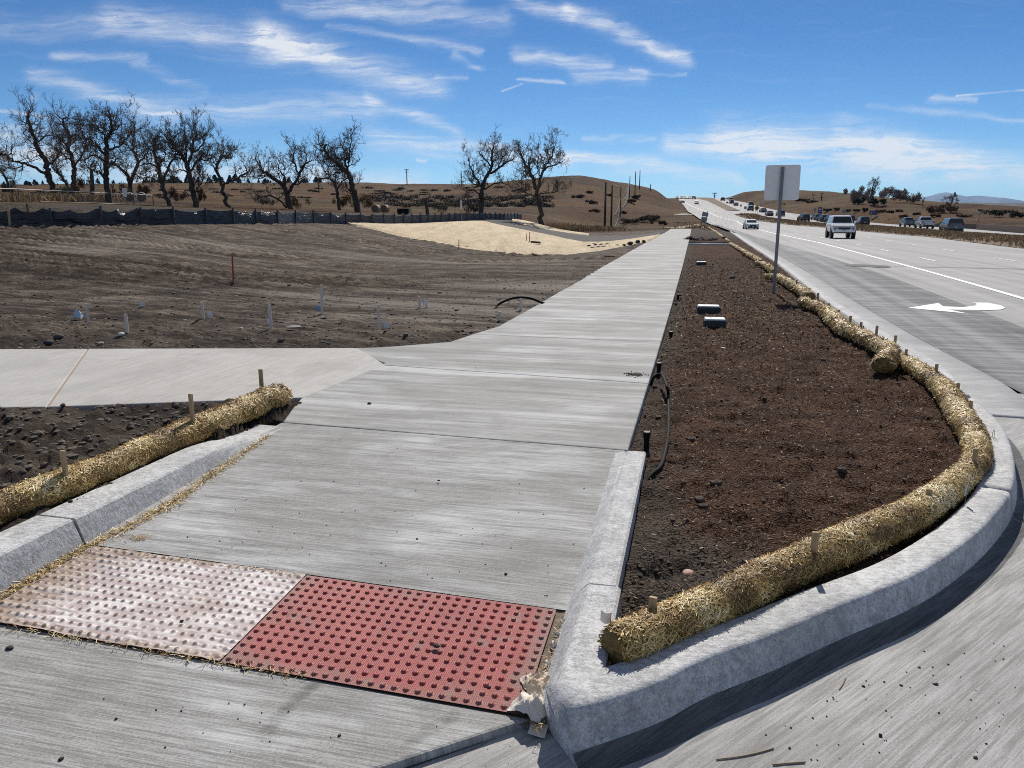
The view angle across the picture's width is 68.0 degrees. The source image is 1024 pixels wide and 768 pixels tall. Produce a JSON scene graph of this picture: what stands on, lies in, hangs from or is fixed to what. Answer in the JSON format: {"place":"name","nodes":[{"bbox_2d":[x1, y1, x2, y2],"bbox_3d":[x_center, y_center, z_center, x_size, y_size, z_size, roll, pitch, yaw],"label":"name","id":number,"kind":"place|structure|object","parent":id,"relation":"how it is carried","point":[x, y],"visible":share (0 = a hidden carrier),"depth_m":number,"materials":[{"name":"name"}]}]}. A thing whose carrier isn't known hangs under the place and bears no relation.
{"place":"outdoors","nodes":[
{"label":"outdoors","id":0,"kind":"place"},
{"bbox_2d":[0,348,383,409],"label":"path","id":1,"kind":"structure","parent":0,"point":[37,378],"depth_m":7.83,"materials":[{"name":"concrete"}]},
{"bbox_2d":[88,423,624,609],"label":"ramp","id":2,"kind":"structure","parent":0,"point":[540,517],"depth_m":4.31,"materials":[{"name":"concrete"}]},
{"bbox_2d":[143,486,194,518],"bbox_3d":[-1.994,0.695,4.481,0.197,0.038,0.528,2,13,7],"label":"loose straw","id":3,"kind":"object","parent":2,"relation":"on","point":[182,491],"visible":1,"depth_m":4.45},
{"bbox_2d":[283,229,691,451],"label":"sidewalk","id":4,"kind":"structure","parent":0,"point":[589,340],"depth_m":7.80,"materials":[{"name":"concrete"}]},
{"bbox_2d":[0,175,1023,531],"bbox_3d":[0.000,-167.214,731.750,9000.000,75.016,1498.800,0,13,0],"label":"ground","id":5,"kind":"structure","parent":0,"point":[132,257],"depth_m":19.51,"materials":[{"name":"soil"}]},
{"bbox_2d":[1,181,16,192],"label":"bush","id":6,"kind":"object","parent":5,"relation":"on","point":[3,185],"visible":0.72,"depth_m":174.72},
{"bbox_2d":[0,162,26,192],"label":"bare tree","id":7,"kind":"object","parent":5,"relation":"on","point":[6,180],"visible":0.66,"depth_m":154.19,"materials":[{"name":"brown plant"}]},
{"bbox_2d":[0,85,70,193],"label":"bare tree","id":8,"kind":"object","parent":5,"relation":"on","point":[5,156],"visible":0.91,"depth_m":97.25,"materials":[{"name":"brown plant"}]},
{"bbox_2d":[0,191,126,202],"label":"grass","id":9,"kind":"structure","parent":5,"relation":"on","point":[28,197],"depth_m":65.39,"materials":[{"name":"plant"}]},
{"bbox_2d":[59,450,68,475],"bbox_3d":[-2.494,0.552,4.253,0.030,0.375,0.018,4,13,17],"label":"wooden stake","id":10,"kind":"object","parent":5,"relation":"on","point":[64,464],"visible":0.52,"depth_m":4.22,"materials":[{"name":"brown wood"}]},
{"bbox_2d":[35,92,98,193],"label":"bare tree","id":11,"kind":"object","parent":5,"relation":"on","point":[65,131],"visible":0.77,"depth_m":96.99,"materials":[{"name":"brown plant"}]},
{"bbox_2d":[0,188,153,204],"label":"wire fence","id":12,"kind":"object","parent":5,"relation":"on","point":[62,191],"visible":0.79,"depth_m":67.45,"materials":[{"name":"metal"}]},
{"bbox_2d":[72,176,91,193],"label":"bush","id":13,"kind":"object","parent":5,"relation":"on","point":[80,182],"visible":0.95,"depth_m":89.01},
{"bbox_2d":[61,92,149,202],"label":"bare tree","id":14,"kind":"object","parent":5,"relation":"on","point":[105,153],"visible":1,"depth_m":76.23,"materials":[{"name":"brown plant"}]},
{"bbox_2d":[0,400,229,488],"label":"clods","id":15,"kind":"object","parent":5,"relation":"on","point":[36,434],"visible":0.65,"depth_m":5.62,"materials":[{"name":"soil"}]},
{"bbox_2d":[109,181,130,199],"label":"bush","id":16,"kind":"object","parent":5,"relation":"on","point":[121,186],"visible":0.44,"depth_m":97.89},
{"bbox_2d":[87,102,157,192],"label":"bare tree","id":17,"kind":"object","parent":5,"relation":"on","point":[129,179],"visible":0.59,"depth_m":118.39,"materials":[{"name":"brown plant"}]},
{"bbox_2d":[136,184,150,194],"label":"bush","id":18,"kind":"object","parent":5,"relation":"on","point":[145,190],"visible":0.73,"depth_m":106.36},
{"bbox_2d":[0,382,293,524],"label":"straw wattle","id":19,"kind":"object","parent":5,"relation":"on","point":[54,487],"visible":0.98,"depth_m":4.75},
{"bbox_2d":[128,114,195,205],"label":"bare tree","id":20,"kind":"object","parent":5,"relation":"on","point":[157,166],"visible":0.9,"depth_m":75.40,"materials":[{"name":"brown plant"}]},
{"bbox_2d":[168,185,187,201],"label":"bush","id":21,"kind":"object","parent":5,"relation":"on","point":[173,191],"visible":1,"depth_m":102.71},
{"bbox_2d":[146,104,234,207],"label":"bare tree","id":22,"kind":"object","parent":5,"relation":"on","point":[198,155],"visible":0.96,"depth_m":75.08,"materials":[{"name":"brown plant"}]},
{"bbox_2d":[188,393,194,422],"bbox_3d":[-2.229,0.283,5.308,0.030,0.442,0.018,5,14,23],"label":"wooden stake","id":23,"kind":"object","parent":5,"relation":"on","point":[191,407],"visible":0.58,"depth_m":5.27,"materials":[{"name":"brown wood"}]},
{"bbox_2d":[195,187,206,202],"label":"bush","id":24,"kind":"object","parent":5,"relation":"on","point":[200,194],"visible":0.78,"depth_m":89.53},
{"bbox_2d":[204,126,262,207],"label":"bare tree","id":25,"kind":"object","parent":5,"relation":"on","point":[221,183],"visible":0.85,"depth_m":86.57,"materials":[{"name":"brown plant"}]},
{"bbox_2d":[0,206,521,227],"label":"silt fence","id":26,"kind":"object","parent":5,"relation":"on","point":[9,217],"visible":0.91,"depth_m":37.09,"materials":[{"name":"fabric"}]},
{"bbox_2d":[253,194,274,205],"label":"bush","id":27,"kind":"object","parent":5,"relation":"on","point":[265,201],"visible":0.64,"depth_m":104.88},
{"bbox_2d":[238,130,324,208],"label":"bare tree","id":28,"kind":"object","parent":5,"relation":"on","point":[282,184],"visible":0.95,"depth_m":92.55,"materials":[{"name":"brown plant"}]},
{"bbox_2d":[16,186,555,206],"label":"oak scrub","id":29,"kind":"object","parent":5,"relation":"on","point":[525,201],"visible":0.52,"depth_m":236.15,"materials":[{"name":"plant"}]},
{"bbox_2d":[0,261,574,348],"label":"clods","id":30,"kind":"object","parent":5,"relation":"on","point":[280,339],"visible":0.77,"depth_m":12.12,"materials":[{"name":"soil"}]},
{"bbox_2d":[283,196,311,208],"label":"bush","id":31,"kind":"object","parent":5,"relation":"on","point":[294,202],"visible":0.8,"depth_m":99.31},
{"bbox_2d":[310,149,356,209],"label":"bare tree","id":32,"kind":"object","parent":5,"relation":"on","point":[336,191],"visible":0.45,"depth_m":106.82,"materials":[{"name":"brown plant"}]},
{"bbox_2d":[310,119,365,212],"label":"bare tree","id":33,"kind":"object","parent":5,"relation":"on","point":[327,156],"visible":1,"depth_m":87.12,"materials":[{"name":"brown plant"}]},
{"bbox_2d":[332,193,351,207],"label":"bush","id":34,"kind":"object","parent":5,"relation":"on","point":[343,202],"visible":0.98,"depth_m":111.28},
{"bbox_2d":[350,192,374,208],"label":"bush","id":35,"kind":"object","parent":5,"relation":"on","point":[369,202],"visible":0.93,"depth_m":99.68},
{"bbox_2d":[431,198,458,212],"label":"bush","id":36,"kind":"object","parent":5,"relation":"on","point":[444,205],"visible":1,"depth_m":98.07,"materials":[{"name":"plant"}]},
{"bbox_2d":[464,202,480,213],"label":"bush","id":37,"kind":"object","parent":5,"relation":"on","point":[470,206],"visible":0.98,"depth_m":108.74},
{"bbox_2d":[451,124,529,212],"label":"bare tree","id":38,"kind":"object","parent":5,"relation":"on","point":[483,182],"visible":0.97,"depth_m":116.80,"materials":[{"name":"brown plant"}]},
{"bbox_2d":[347,221,659,254],"bbox_3d":[0.688,-10.832,55.260,21.228,1.942,30.754,5,14,23],"label":"straw blanket","id":39,"kind":"object","parent":5,"relation":"on","point":[483,235],"visible":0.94,"depth_m":49.05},
{"bbox_2d":[494,296,544,308],"bbox_3d":[0.237,-1.496,13.903,1.448,0.242,0.296,-12,17,-42],"label":"black hose","id":40,"kind":"object","parent":5,"relation":"on","point":[517,297],"visible":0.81,"depth_m":13.78,"materials":[{"name":"plastic"}]},
{"bbox_2d":[502,125,574,224],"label":"bare tree","id":41,"kind":"object","parent":5,"relation":"on","point":[528,173],"visible":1,"depth_m":80.03,"materials":[{"name":"brown plant"}]},
{"bbox_2d":[512,219,588,235],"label":"straw blanket","id":42,"kind":"object","parent":5,"relation":"on","point":[529,223],"visible":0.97,"depth_m":75.21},
{"bbox_2d":[545,222,635,231],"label":"grass","id":43,"kind":"structure","parent":5,"relation":"on","point":[575,227],"depth_m":83.04,"materials":[{"name":"plant"}]},
{"bbox_2d":[604,182,606,225],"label":"power pole","id":44,"kind":"object","parent":5,"relation":"on","point":[605,204],"visible":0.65,"depth_m":97.55,"materials":[{"name":"brown wood"}]},
{"bbox_2d":[639,215,660,221],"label":"bush","id":45,"kind":"object","parent":5,"relation":"on","point":[653,218],"visible":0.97,"depth_m":170.05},
{"bbox_2d":[663,222,721,228],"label":"grass","id":46,"kind":"structure","parent":5,"relation":"on","point":[697,226],"depth_m":111.07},
{"bbox_2d":[843,185,867,202],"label":"bush","id":47,"kind":"object","parent":5,"relation":"on","point":[855,194],"visible":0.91,"depth_m":234.04,"materials":[{"name":"plant"}]},
{"bbox_2d":[866,176,880,198],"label":"bare tree","id":48,"kind":"object","parent":5,"relation":"on","point":[874,182],"visible":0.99,"depth_m":222.97,"materials":[{"name":"brown plant"}]},
{"bbox_2d":[868,198,887,204],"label":"bush","id":49,"kind":"object","parent":5,"relation":"on","point":[877,201],"visible":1,"depth_m":220.98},
{"bbox_2d":[878,185,909,199],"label":"bush","id":50,"kind":"object","parent":5,"relation":"on","point":[884,193],"visible":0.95,"depth_m":237.51,"materials":[{"name":"plant"}]},
{"bbox_2d":[907,192,921,202],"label":"bush","id":51,"kind":"object","parent":5,"relation":"on","point":[917,198],"visible":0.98,"depth_m":222.69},
{"bbox_2d":[927,204,958,212],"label":"bush","id":52,"kind":"object","parent":5,"relation":"on","point":[947,208],"visible":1,"depth_m":180.24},
{"bbox_2d":[941,192,959,211],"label":"bare tree","id":53,"kind":"object","parent":5,"relation":"on","point":[951,197],"visible":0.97,"depth_m":182.17,"materials":[{"name":"brown plant"}]},
{"bbox_2d":[934,223,1023,232],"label":"retaining wall","id":54,"kind":"structure","parent":5,"relation":"on","point":[1007,228],"depth_m":106.92,"materials":[{"name":"concrete"}]},
{"bbox_2d":[980,209,1017,216],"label":"bush","id":55,"kind":"object","parent":5,"relation":"on","point":[996,212],"visible":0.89,"depth_m":159.83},
{"bbox_2d":[0,0,1023,200],"label":"sky","id":56,"kind":"structure","parent":0,"point":[697,98],"materials":[{"name":"blue"}]},
{"bbox_2d":[484,220,664,241],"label":"access track","id":57,"kind":"structure","parent":0,"point":[582,238],"depth_m":62.33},
{"bbox_2d":[696,197,736,209],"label":"median","id":58,"kind":"object","parent":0,"point":[719,203],"visible":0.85,"depth_m":356.85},
{"bbox_2d":[410,394,1023,767],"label":"street","id":59,"kind":"structure","parent":0,"point":[916,730],"depth_m":2.71,"materials":[{"name":"concrete"}]},
{"bbox_2d":[0,515,82,595],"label":"kerb","id":60,"kind":"structure","parent":59,"relation":"on","point":[33,545],"depth_m":3.74,"materials":[{"name":"concrete"}]},
{"bbox_2d":[39,424,281,544],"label":"kerb","id":61,"kind":"structure","parent":59,"relation":"on","point":[96,512],"depth_m":4.51,"materials":[{"name":"concrete"}]},
{"bbox_2d":[0,625,528,767],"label":"ramp apron","id":62,"kind":"object","parent":59,"relation":"on","point":[55,706],"visible":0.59,"depth_m":2.65,"materials":[{"name":"concrete"}]},
{"bbox_2d":[4,623,317,681],"bbox_3d":[-1.449,1.067,3.038,1.438,0.032,0.096,3,13,14],"label":"loose straw","id":63,"kind":"object","parent":62,"relation":"on","point":[152,651],"visible":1,"depth_m":3.03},
{"bbox_2d":[0,545,565,726],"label":"panel bedding","id":64,"kind":"object","parent":62,"relation":"on","point":[559,613],"visible":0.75,"depth_m":3.07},
{"bbox_2d":[0,433,269,597],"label":"loose straw","id":65,"kind":"object","parent":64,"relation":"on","point":[33,576],"visible":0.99,"depth_m":4.18,"materials":[{"name":"plant"}]},
{"bbox_2d":[0,545,304,660],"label":"tactile panel","id":66,"kind":"object","parent":64,"relation":"on","point":[128,597],"visible":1,"depth_m":3.40,"materials":[{"name":"plastic"}]},
{"bbox_2d":[220,575,555,714],"bbox_3d":[-0.473,1.030,3.135,1.215,0.036,0.738,3,13,13],"label":"tactile panel","id":67,"kind":"object","parent":64,"relation":"on","point":[380,637],"visible":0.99,"depth_m":3.08,"materials":[{"name":"plastic"}]},
{"bbox_2d":[507,691,545,722],"bbox_3d":[0.076,1.113,2.688,0.138,0.065,0.152,8,15,32],"label":"crumpled paper","id":68,"kind":"object","parent":67,"relation":"on","point":[532,706],"visible":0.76,"depth_m":2.64,"materials":[{"name":"paper"}]},
{"bbox_2d":[519,671,549,694],"bbox_3d":[0.119,1.096,2.792,0.159,0.048,0.160,-4,13,-17],"label":"crumpled paper","id":69,"kind":"object","parent":67,"relation":"on","point":[536,682],"visible":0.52,"depth_m":2.78,"materials":[{"name":"paper"}]},
{"bbox_2d":[528,612,565,733],"bbox_3d":[0.169,1.070,2.974,0.125,0.052,0.884,3,13,15],"label":"debris","id":70,"kind":"object","parent":64,"relation":"on","point":[540,723],"visible":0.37,"depth_m":2.91,"materials":[{"name":"plant"}]},
{"bbox_2d":[540,584,620,723],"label":"kerb","id":71,"kind":"structure","parent":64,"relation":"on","point":[577,651],"depth_m":2.96,"materials":[{"name":"concrete"}]},
{"bbox_2d":[600,610,611,623],"bbox_3d":[0.353,0.913,2.888,0.047,0.143,0.014,17,34,28],"label":"pin flag","id":72,"kind":"object","parent":71,"relation":"on","point":[605,618],"visible":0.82,"depth_m":2.87,"materials":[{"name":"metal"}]},
{"bbox_2d":[405,737,495,767],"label":"apron joint","id":73,"kind":"object","parent":62,"relation":"on","point":[439,756],"visible":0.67,"depth_m":2.50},
{"bbox_2d":[528,722,547,738],"bbox_3d":[0.090,1.187,2.609,0.060,0.004,0.055,11,26,13],"label":"paper scrap","id":74,"kind":"object","parent":59,"relation":"on","point":[531,731],"visible":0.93,"depth_m":2.60,"materials":[{"name":"paper"}]},
{"bbox_2d":[103,367,1015,761],"bbox_3d":[-0.368,0.579,5.091,3.584,0.153,6.116,-3,13,-15],"label":"grit","id":75,"kind":"object","parent":59,"relation":"on","point":[547,595],"visible":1,"depth_m":2.79,"materials":[{"name":"gravel"}]},
{"bbox_2d":[570,451,645,599],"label":"kerb","id":76,"kind":"structure","parent":59,"relation":"on","point":[605,560],"depth_m":3.99,"materials":[{"name":"concrete"}]},
{"bbox_2d":[716,747,773,759],"bbox_3d":[0.774,1.225,2.512,0.214,0.004,0.012,-3,13,-14],"label":"twig","id":77,"kind":"object","parent":59,"relation":"on","point":[744,755],"visible":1,"depth_m":2.50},
{"bbox_2d":[545,487,1023,767],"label":"kerb","id":78,"kind":"structure","parent":59,"relation":"on","point":[665,701],"depth_m":2.95,"materials":[{"name":"concrete"}]},
{"bbox_2d":[730,231,1023,418],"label":"kerb","id":79,"kind":"structure","parent":59,"relation":"on","point":[992,396],"depth_m":9.71,"materials":[{"name":"concrete"}]},
{"bbox_2d":[968,398,1023,522],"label":"kerb","id":80,"kind":"structure","parent":59,"relation":"on","point":[1006,472],"depth_m":4.99,"materials":[{"name":"concrete"}]},
{"bbox_2d":[611,229,979,664],"bbox_3d":[13.553,-8.918,48.379,4.701,0.472,97.267,3,13,13],"label":"soil bed","id":81,"kind":"object","parent":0,"point":[679,564],"visible":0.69,"depth_m":5.67,"materials":[{"name":"soil"}]},
{"bbox_2d":[643,431,650,451],"bbox_3d":[0.972,0.449,5.493,0.060,0.217,0.058,0,13,0],"label":"sprinkler riser","id":82,"kind":"object","parent":81,"relation":"on","point":[646,435],"visible":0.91,"depth_m":5.47,"materials":[{"name":"black plastic"}]},
{"bbox_2d":[644,373,669,480],"bbox_3d":[1.181,0.298,6.155,0.204,0.208,2.983,3,13,11],"label":"irrigation hose","id":83,"kind":"object","parent":81,"relation":"on","point":[656,470],"visible":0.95,"depth_m":5.88,"materials":[{"name":"black plastic"}]},
{"bbox_2d":[684,236,725,240],"bbox_3d":[12.920,-9.775,51.187,2.906,0.406,1.215,4,13,18],"label":"dirt mound","id":84,"kind":"object","parent":81,"relation":"on","point":[700,238],"visible":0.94,"depth_m":51.01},
{"bbox_2d":[696,304,720,313],"bbox_3d":[3.412,-1.294,13.193,0.387,0.152,0.280,2,13,10],"label":"valve box","id":85,"kind":"object","parent":81,"relation":"on","point":[705,308],"visible":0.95,"depth_m":13.07,"materials":[{"name":"black plastic"}]},
{"bbox_2d":[703,317,726,327],"bbox_3d":[3.023,-0.914,11.327,0.315,0.144,0.280,2,13,10],"label":"valve box","id":86,"kind":"object","parent":81,"relation":"on","point":[709,322],"visible":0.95,"depth_m":11.20,"materials":[{"name":"black plastic"}]},
{"bbox_2d":[742,252,762,261],"bbox_3d":[9.082,-4.764,28.567,0.422,0.308,5.946,3,13,11],"label":"straw wattle","id":87,"kind":"object","parent":81,"relation":"on","point":[749,256],"visible":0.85,"depth_m":28.94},
{"bbox_2d":[755,260,777,272],"bbox_3d":[7.694,-3.523,22.818,0.402,0.276,4.129,2,13,11],"label":"straw wattle","id":88,"kind":"object","parent":81,"relation":"on","point":[765,266],"visible":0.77,"depth_m":22.85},
{"bbox_2d":[764,165,800,292],"bbox_3d":[5.576,-3.165,15.859,0.708,2.729,0.072,1,13,6],"label":"road sign","id":89,"kind":"object","parent":81,"relation":"on","point":[782,182],"visible":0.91,"depth_m":15.69,"materials":[{"name":"metal"}]},
{"bbox_2d":[611,265,958,664],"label":"clods","id":90,"kind":"object","parent":81,"relation":"on","point":[699,499],"visible":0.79,"depth_m":4.82,"materials":[{"name":"brown soil"}]},
{"bbox_2d":[763,272,816,299],"bbox_3d":[6.188,-2.199,16.826,0.512,0.264,5.213,2,13,9],"label":"straw wattle","id":91,"kind":"object","parent":81,"relation":"on","point":[797,288],"visible":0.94,"depth_m":16.24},
{"bbox_2d":[597,353,994,664],"bbox_3d":[2.714,0.395,5.307,1.131,0.218,6.995,8,15,33],"label":"straw wattle","id":92,"kind":"object","parent":81,"relation":"on","point":[759,581],"visible":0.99,"depth_m":3.44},
{"bbox_2d":[648,595,657,609],"bbox_3d":[0.541,0.924,2.935,0.030,0.221,0.018,6,14,26],"label":"wooden stake","id":93,"kind":"object","parent":92,"relation":"on","point":[652,602],"visible":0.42,"depth_m":2.91,"materials":[{"name":"brown wood"}]},
{"bbox_2d":[811,531,818,553],"bbox_3d":[1.361,0.792,3.431,0.029,0.264,0.018,2,13,10],"label":"wooden stake","id":94,"kind":"object","parent":92,"relation":"on","point":[815,540],"visible":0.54,"depth_m":3.40,"materials":[{"name":"brown wood"}]},
{"bbox_2d":[797,296,902,373],"bbox_3d":[4.635,-0.832,10.643,0.526,0.248,6.133,3,13,13],"label":"straw wattle","id":95,"kind":"object","parent":81,"relation":"on","point":[884,361],"visible":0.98,"depth_m":9.50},
{"bbox_2d":[679,198,1023,393],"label":"highway","id":96,"kind":"structure","parent":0,"point":[901,249],"depth_m":34.20,"materials":[{"name":"concrete"}]},
{"bbox_2d":[743,219,758,228],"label":"sedan","id":97,"kind":"object","parent":96,"relation":"on","point":[750,224],"visible":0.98,"depth_m":114.91,"materials":[{"name":"white paint"}]},
{"bbox_2d":[825,215,856,238],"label":"off road vehicle","id":98,"kind":"object","parent":96,"relation":"on","point":[840,224],"visible":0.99,"depth_m":66.25,"materials":[{"name":"white paint"}]},
{"bbox_2d":[690,205,1023,299],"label":"edge line","id":99,"kind":"object","parent":96,"relation":"on","point":[1006,293],"visible":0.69,"depth_m":23.00,"materials":[{"name":"paint"}]},
{"bbox_2d":[848,264,890,267],"bbox_3d":[12.789,-4.239,27.227,1.652,0.010,1.554,12,17,43],"label":"asphalt patch","id":100,"kind":"object","parent":96,"relation":"on","point":[865,265],"visible":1,"depth_m":27.39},
{"bbox_2d":[893,266,1023,268],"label":"tar seal","id":101,"kind":"object","parent":96,"relation":"on","point":[960,267],"visible":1,"depth_m":26.36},
{"bbox_2d":[711,224,1023,392],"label":"turn lane","id":102,"kind":"structure","parent":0,"point":[988,344],"depth_m":13.22,"materials":[{"name":"concrete"}]},
{"bbox_2d":[909,302,1004,313],"bbox_3d":[8.810,-1.504,14.751,2.183,0.001,1.227,-9,15,-36],"label":"turn arrow","id":103,"kind":"object","parent":102,"relation":"on","point":[977,306],"visible":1,"depth_m":14.61,"materials":[{"name":"paint"}]},
{"bbox_2d":[714,198,1023,234],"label":"carriageway","id":104,"kind":"structure","parent":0,"point":[792,216],"depth_m":212.58,"materials":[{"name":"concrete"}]},
{"bbox_2d":[797,213,810,220],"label":"suv","id":105,"kind":"object","parent":104,"relation":"on","point":[803,217],"visible":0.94,"depth_m":181.45,"materials":[{"name":"black paint"}]},
{"bbox_2d":[855,216,869,224],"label":"suv","id":106,"kind":"object","parent":104,"relation":"on","point":[862,220],"visible":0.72,"depth_m":144.26,"materials":[{"name":"black paint"}]},
{"bbox_2d":[899,217,915,226],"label":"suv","id":107,"kind":"object","parent":104,"relation":"on","point":[909,221],"visible":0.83,"depth_m":135.05,"materials":[{"name":"blue paint"}]},
{"bbox_2d":[914,217,934,228],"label":"pickup truck","id":108,"kind":"object","parent":104,"relation":"on","point":[927,221],"visible":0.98,"depth_m":118.94,"materials":[{"name":"silver paint"}]},
{"bbox_2d":[939,217,964,230],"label":"suv","id":109,"kind":"object","parent":104,"relation":"on","point":[953,224],"visible":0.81,"depth_m":91.72,"materials":[{"name":"grey paint"}]},
{"bbox_2d":[734,213,1023,248],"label":"median","id":110,"kind":"object","parent":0,"point":[996,243],"visible":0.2,"depth_m":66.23,"materials":[{"name":"plant"}]},
{"bbox_2d":[920,192,1023,202],"bbox_3d":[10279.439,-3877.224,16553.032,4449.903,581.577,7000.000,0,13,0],"label":"mountain","id":111,"kind":"structure","parent":0,"point":[966,199],"depth_m":15829.73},
{"bbox_2d":[970,203,1023,206],"bbox_3d":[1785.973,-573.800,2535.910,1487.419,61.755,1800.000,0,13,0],"label":"hills","id":112,"kind":"structure","parent":0,"point":[1013,204],"depth_m":2427.16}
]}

